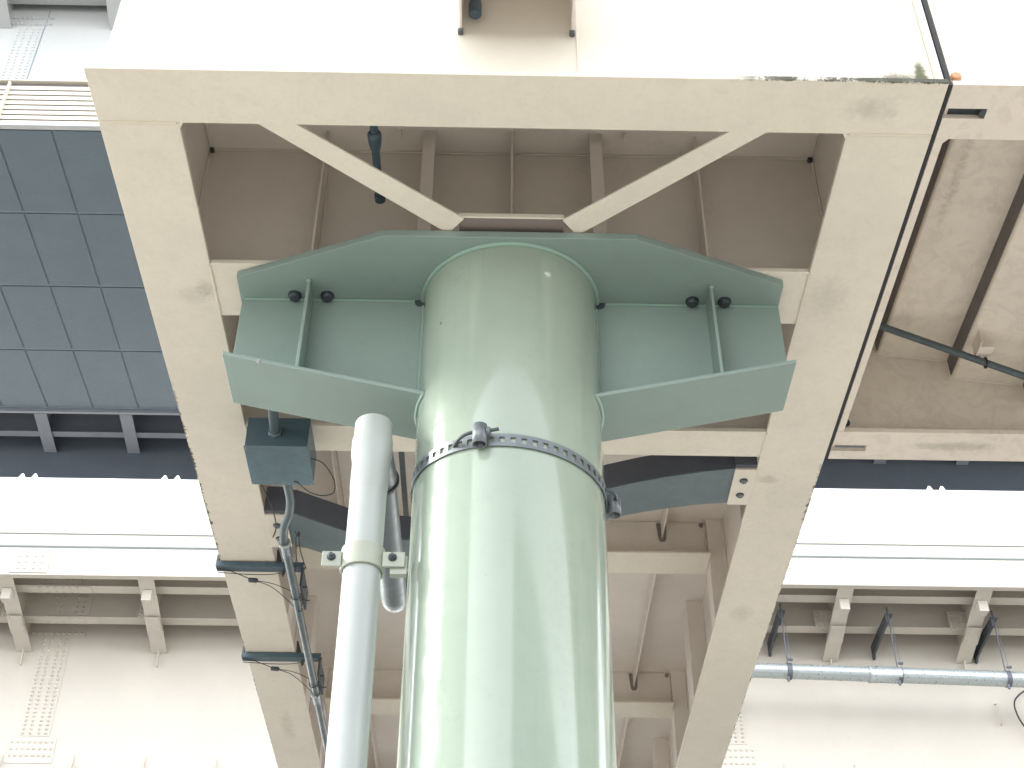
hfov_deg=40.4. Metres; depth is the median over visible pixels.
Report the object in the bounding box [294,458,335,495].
cable
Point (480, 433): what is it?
strap band
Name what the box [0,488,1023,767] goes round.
viaduct
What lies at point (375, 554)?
pipe clamp
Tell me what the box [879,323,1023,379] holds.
conduit
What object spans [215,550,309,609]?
beam clamp
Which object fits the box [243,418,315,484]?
junction box
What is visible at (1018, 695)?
cable
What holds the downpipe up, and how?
on the ground
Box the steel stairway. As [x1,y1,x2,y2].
[825,0,1023,461]
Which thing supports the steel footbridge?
on the support column
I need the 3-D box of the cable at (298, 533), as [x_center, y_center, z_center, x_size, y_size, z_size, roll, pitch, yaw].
[-1.403,1.101,9.172,0.081,0.106,0.336,1,-39,-1]
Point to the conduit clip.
(979, 350)
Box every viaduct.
[0,0,179,414]
[0,413,1023,490]
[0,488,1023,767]
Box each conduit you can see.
[268,410,279,433]
[278,485,327,755]
[367,126,385,203]
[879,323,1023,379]
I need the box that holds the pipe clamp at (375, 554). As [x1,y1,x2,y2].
[321,540,407,578]
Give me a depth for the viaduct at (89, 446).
49.80 m
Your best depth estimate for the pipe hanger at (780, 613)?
30.19 m
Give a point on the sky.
(941, 494)
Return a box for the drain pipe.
[752,663,1023,687]
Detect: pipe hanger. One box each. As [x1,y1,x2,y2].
[767,603,792,681]
[871,607,903,685]
[973,610,1012,688]
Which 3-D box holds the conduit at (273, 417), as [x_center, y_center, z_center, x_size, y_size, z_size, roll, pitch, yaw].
[-1.356,0.082,7.829,0.063,0.078,0.594,2,-39,-2]
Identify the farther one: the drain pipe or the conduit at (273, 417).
the drain pipe
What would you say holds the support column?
on the ground
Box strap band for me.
[410,421,620,518]
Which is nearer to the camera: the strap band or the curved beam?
the strap band
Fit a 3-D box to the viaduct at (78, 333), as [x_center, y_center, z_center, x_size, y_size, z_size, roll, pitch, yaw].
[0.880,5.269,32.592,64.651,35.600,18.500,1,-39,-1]
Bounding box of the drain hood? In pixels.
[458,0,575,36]
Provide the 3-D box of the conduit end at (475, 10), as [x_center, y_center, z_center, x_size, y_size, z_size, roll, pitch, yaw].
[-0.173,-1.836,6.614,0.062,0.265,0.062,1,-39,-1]
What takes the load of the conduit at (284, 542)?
attached to the junction box
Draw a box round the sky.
[0,474,1023,501]
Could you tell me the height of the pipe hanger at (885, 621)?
1.900 m
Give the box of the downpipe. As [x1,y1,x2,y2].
[325,413,407,767]
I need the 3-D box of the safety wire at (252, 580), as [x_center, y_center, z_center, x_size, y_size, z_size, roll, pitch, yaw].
[-1.717,1.388,9.544,0.634,0.185,0.179,15,-41,-18]
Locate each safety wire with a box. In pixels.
[216,568,302,611]
[242,658,319,696]
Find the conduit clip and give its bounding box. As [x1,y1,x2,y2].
[972,329,994,368]
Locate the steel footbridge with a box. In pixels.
[84,0,948,767]
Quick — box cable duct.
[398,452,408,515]
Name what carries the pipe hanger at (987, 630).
attached to the viaduct at (120, 642)
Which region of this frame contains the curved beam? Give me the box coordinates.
[264,455,757,562]
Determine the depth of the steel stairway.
8.18 m
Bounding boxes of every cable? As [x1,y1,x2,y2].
[261,484,276,536]
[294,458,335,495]
[294,531,306,570]
[1013,691,1023,725]
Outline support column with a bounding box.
[222,230,795,767]
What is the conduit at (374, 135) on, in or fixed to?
attached to the steel footbridge
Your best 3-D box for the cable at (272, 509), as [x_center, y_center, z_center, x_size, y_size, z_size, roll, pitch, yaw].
[-1.569,0.813,9.004,0.066,0.048,0.752,0,-39,0]
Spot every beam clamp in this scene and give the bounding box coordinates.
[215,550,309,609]
[241,641,325,694]
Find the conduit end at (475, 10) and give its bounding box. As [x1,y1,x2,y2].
[468,0,481,18]
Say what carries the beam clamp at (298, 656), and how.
attached to the steel footbridge
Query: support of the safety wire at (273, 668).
attached to the beam clamp at (298, 656)

